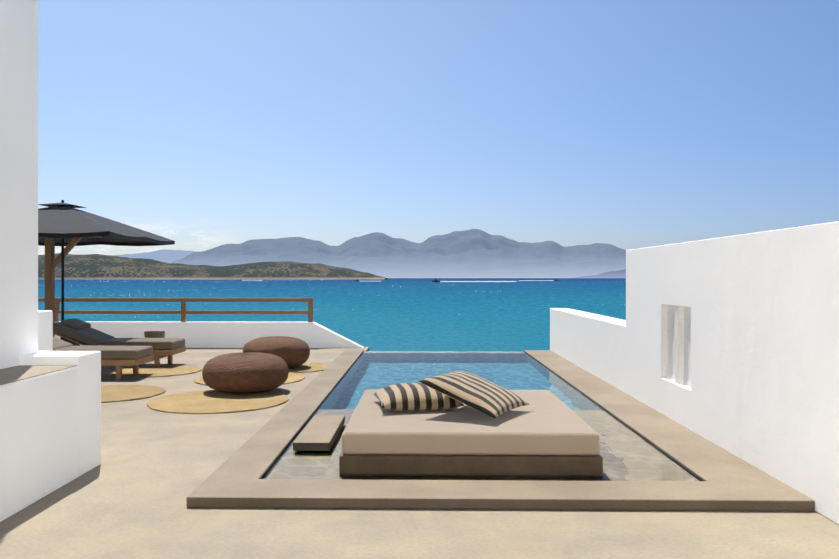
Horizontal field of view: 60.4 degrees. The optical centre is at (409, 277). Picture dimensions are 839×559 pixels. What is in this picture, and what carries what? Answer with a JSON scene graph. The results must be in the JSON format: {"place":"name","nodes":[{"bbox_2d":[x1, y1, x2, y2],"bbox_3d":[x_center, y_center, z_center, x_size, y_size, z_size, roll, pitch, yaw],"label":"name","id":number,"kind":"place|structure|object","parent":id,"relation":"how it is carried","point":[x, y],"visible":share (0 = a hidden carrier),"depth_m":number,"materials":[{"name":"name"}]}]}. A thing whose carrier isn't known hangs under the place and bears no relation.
{"place":"outdoors","nodes":[
{"label":"outdoors","id":0,"kind":"place"},
{"bbox_2d":[38,310,52,350],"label":"yard wall","id":1,"kind":"structure","parent":0,"point":[45,330],"depth_m":5.92,"materials":[{"name":"paint"}]},
{"bbox_2d":[110,249,194,262],"bbox_3d":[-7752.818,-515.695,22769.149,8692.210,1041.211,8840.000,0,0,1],"label":"mountain ridge","id":2,"kind":"structure","parent":0,"point":[166,256],"depth_m":24135.71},
{"bbox_2d":[38,253,387,279],"bbox_3d":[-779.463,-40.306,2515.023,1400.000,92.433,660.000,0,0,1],"label":"island hill","id":3,"kind":"structure","parent":0,"point":[93,267],"depth_m":2253.25,"materials":[{"name":"green plant"}]},
{"bbox_2d":[293,415,344,450],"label":"step slab","id":4,"kind":"structure","parent":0,"point":[319,433],"depth_m":5.97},
{"bbox_2d":[38,278,625,350],"bbox_3d":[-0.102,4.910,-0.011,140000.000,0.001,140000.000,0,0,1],"label":"sea","id":5,"kind":"structure","parent":0,"point":[408,314],"depth_m":128.50,"materials":[{"name":"liquid"}]},
{"bbox_2d":[432,279,515,281],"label":"motor boat","id":6,"kind":"object","parent":5,"relation":"on","point":[472,281],"visible":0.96,"depth_m":895.15,"materials":[{"name":"grey"}]},
{"bbox_2d":[519,279,557,280],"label":"speed boat","id":7,"kind":"object","parent":5,"relation":"on","point":[538,280],"visible":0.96,"depth_m":1243.04,"materials":[{"name":"grey"}]},
{"bbox_2d":[171,229,625,277],"bbox_3d":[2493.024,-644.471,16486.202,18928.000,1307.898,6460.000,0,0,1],"label":"mountain ridge","id":8,"kind":"structure","parent":0,"point":[473,253],"depth_m":15639.69,"materials":[{"name":"stone"}]},
{"bbox_2d":[0,347,838,558],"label":"terrace","id":9,"kind":"structure","parent":0,"point":[137,486],"depth_m":4.14,"materials":[{"name":"beige concrete"}]},
{"bbox_2d":[0,0,37,368],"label":"house wall","id":10,"kind":"structure","parent":9,"relation":"on","point":[18,178],"depth_m":5.08,"materials":[{"name":"paint"}]},
{"bbox_2d":[0,366,77,521],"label":"wall","id":11,"kind":"structure","parent":9,"relation":"on","point":[38,437],"depth_m":4.54,"materials":[{"name":"paint"}]},
{"bbox_2d":[0,365,76,384],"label":"ledge top","id":12,"kind":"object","parent":11,"relation":"on","point":[14,374],"depth_m":4.75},
{"bbox_2d":[19,351,100,476],"bbox_3d":[-2.718,0.980,5.273,0.770,0.860,0.370,0,0,1],"label":"wall cap","id":13,"kind":"object","parent":9,"relation":"on","point":[88,363],"visible":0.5,"depth_m":5.22,"materials":[{"name":"paint"}]},
{"bbox_2d":[38,236,101,336],"bbox_3d":[-8.092,0.240,13.646,4.510,2.340,0.150,0,0,1],"label":"wooden post","id":14,"kind":"object","parent":9,"relation":"on","point":[52,262],"visible":0.31,"depth_m":13.56,"materials":[{"name":"brown wood"}]},
{"bbox_2d":[53,337,153,379],"bbox_3d":[-4.758,1.035,10.262,2.005,0.752,0.670,0,0,1],"label":"lounge chair","id":15,"kind":"object","parent":9,"relation":"on","point":[119,357],"visible":0.44,"depth_m":9.97,"materials":[{"name":"beige fabric"}]},
{"bbox_2d":[60,200,174,338],"bbox_3d":[-6.211,0.008,12.905,3.015,2.805,3.015,0,0,1],"label":"parasol frame","id":16,"kind":"object","parent":9,"relation":"on","point":[62,278],"visible":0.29,"depth_m":12.88,"materials":[{"name":"black metal"}]},
{"bbox_2d":[38,203,174,245],"bbox_3d":[-6.211,-0.995,12.905,3.000,0.720,3.000,0,0,1],"label":"patio umbrella","id":17,"kind":"object","parent":16,"relation":"on","point":[68,223],"visible":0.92,"depth_m":12.40,"materials":[{"name":"grey fabric"}]},
{"bbox_2d":[53,318,185,366],"bbox_3d":[-4.703,1.035,11.607,2.003,0.752,0.670,0,0,1],"label":"lounger frame","id":18,"kind":"object","parent":9,"relation":"on","point":[76,332],"visible":0.56,"depth_m":11.33,"materials":[{"name":"grey fabric"}]},
{"bbox_2d":[101,385,165,402],"bbox_3d":[-3.655,1.401,8.749,1.306,0.015,1.304,0,0,-3],"label":"jute rug","id":19,"kind":"object","parent":9,"relation":"on","point":[114,393],"visible":0.58,"depth_m":8.77,"materials":[{"name":"beige wicker"}]},
{"bbox_2d":[144,331,164,337],"bbox_3d":[-4.827,1.210,13.649,0.380,0.400,0.380,0,0,1],"label":"side table","id":20,"kind":"object","parent":9,"relation":"on","point":[154,334],"visible":0.44,"depth_m":13.51,"materials":[{"name":"brown wood"}]},
{"bbox_2d":[110,365,201,376],"bbox_3d":[-3.802,1.401,10.855,1.304,0.016,1.322,0,0,-19],"label":"jute rug","id":21,"kind":"object","parent":9,"relation":"on","point":[162,370],"visible":0.92,"depth_m":10.75,"materials":[{"name":"beige wicker"}]},
{"bbox_2d":[55,321,362,347],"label":"parapet","id":22,"kind":"structure","parent":9,"relation":"on","point":[228,334],"depth_m":14.56,"materials":[{"name":"paint"}]},
{"bbox_2d":[38,298,312,321],"bbox_3d":[-8.891,0.655,14.781,13.870,0.490,0.100,0,0,1],"label":"railing","id":23,"kind":"object","parent":22,"relation":"on","point":[183,312],"visible":0.77,"depth_m":14.66,"materials":[{"name":"brown wood"}]},
{"bbox_2d":[147,390,288,413],"bbox_3d":[-2.170,1.401,8.238,1.578,0.015,1.569,0,0,-43],"label":"jute rug","id":24,"kind":"object","parent":9,"relation":"on","point":[208,402],"visible":0.94,"depth_m":8.07,"materials":[{"name":"beige wicker"}]},
{"bbox_2d":[202,352,288,392],"bbox_3d":[-2.026,1.172,8.928,1.036,0.460,1.040,0,0,1],"label":"pouf","id":25,"kind":"object","parent":24,"relation":"on","point":[251,372],"visible":1,"depth_m":8.53,"materials":[{"name":"fabric"}]},
{"bbox_2d":[194,372,304,385],"bbox_3d":[-2.212,1.401,10.031,1.508,0.015,1.506,0,0,-12],"label":"jute rug","id":26,"kind":"object","parent":9,"relation":"on","point":[293,377],"visible":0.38,"depth_m":9.90,"materials":[{"name":"beige wicker"}]},
{"bbox_2d":[288,362,328,372],"bbox_3d":[-1.885,1.401,11.277,1.307,0.015,1.298,0,0,-23],"label":"jute rug","id":27,"kind":"object","parent":9,"relation":"on","point":[305,367],"visible":0.35,"depth_m":11.10,"materials":[{"name":"beige wicker"}]},
{"bbox_2d":[243,336,309,367],"bbox_3d":[-2.074,1.162,11.227,1.030,0.480,1.025,0,0,17],"label":"pouf","id":28,"kind":"object","parent":27,"relation":"on","point":[291,352],"visible":0.6,"depth_m":10.87,"materials":[{"name":"fabric"}]},
{"bbox_2d":[186,350,814,510],"bbox_3d":[0.625,1.376,8.901,3.820,0.069,9.050,0,0,1],"label":"pool coping","id":29,"kind":"object","parent":9,"relation":"on","point":[729,481],"visible":0.88,"depth_m":4.65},
{"bbox_2d":[550,221,838,524],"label":"wall","id":30,"kind":"structure","parent":9,"relation":"on","point":[759,388],"depth_m":5.33,"materials":[{"name":"paint"}]},
{"bbox_2d":[675,306,683,383],"bbox_3d":[2.533,0.625,6.755,0.051,0.732,0.100,0,0,1],"label":"niche mullion","id":31,"kind":"object","parent":30,"relation":"attached to","point":[679,344],"visible":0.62,"depth_m":6.71,"materials":[{"name":"paint"}]},
{"bbox_2d":[38,0,838,254],"label":"sky","id":32,"kind":"structure","parent":0,"point":[198,125],"materials":[{"name":"blue"}]},
{"bbox_2d":[339,452,602,474],"bbox_3d":[0.445,1.334,5.999,1.830,0.192,2.010,0,0,1],"label":"day bed","id":33,"kind":"object","parent":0,"point":[473,464],"visible":0.29,"depth_m":5.00,"materials":[{"name":"brown wood"}]},
{"bbox_2d":[342,389,599,454],"bbox_3d":[0.445,1.152,5.999,1.800,0.171,1.980,0,0,1],"label":"daybed mattress","id":34,"kind":"object","parent":33,"relation":"on","point":[546,422],"visible":0.9,"depth_m":5.06,"materials":[{"name":"beige fabric"}]},
{"bbox_2d":[373,383,463,410],"bbox_3d":[0.061,0.985,6.006,0.670,0.193,0.670,0,0,-9],"label":"pillow","id":35,"kind":"object","parent":34,"relation":"on","point":[410,397],"visible":0.81,"depth_m":5.74,"materials":[{"name":"fabric"}]},
{"bbox_2d":[418,371,529,418],"bbox_3d":[0.524,0.885,5.667,0.690,0.135,0.690,22,11,29],"label":"pillow","id":36,"kind":"object","parent":34,"relation":"on","point":[484,396],"visible":1,"depth_m":5.50,"materials":[{"name":"fabric"}]},
{"bbox_2d":[575,269,625,277],"bbox_3d":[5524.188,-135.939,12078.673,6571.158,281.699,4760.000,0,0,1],"label":"mountain ridge","id":37,"kind":"structure","parent":0,"point":[617,274],"depth_m":11219.56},
{"bbox_3d":[0.562,3.390,9.108,2.975,4.041,8.640,0,0,1],"label":"pool basin","id":38,"kind":"object","parent":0,"visible":0},
{"bbox_2d":[262,351,700,480],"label":"pool water","id":39,"kind":"structure","parent":38,"relation":"in","point":[626,453],"depth_m":7.42,"materials":[{"name":"liquid"}]}
]}

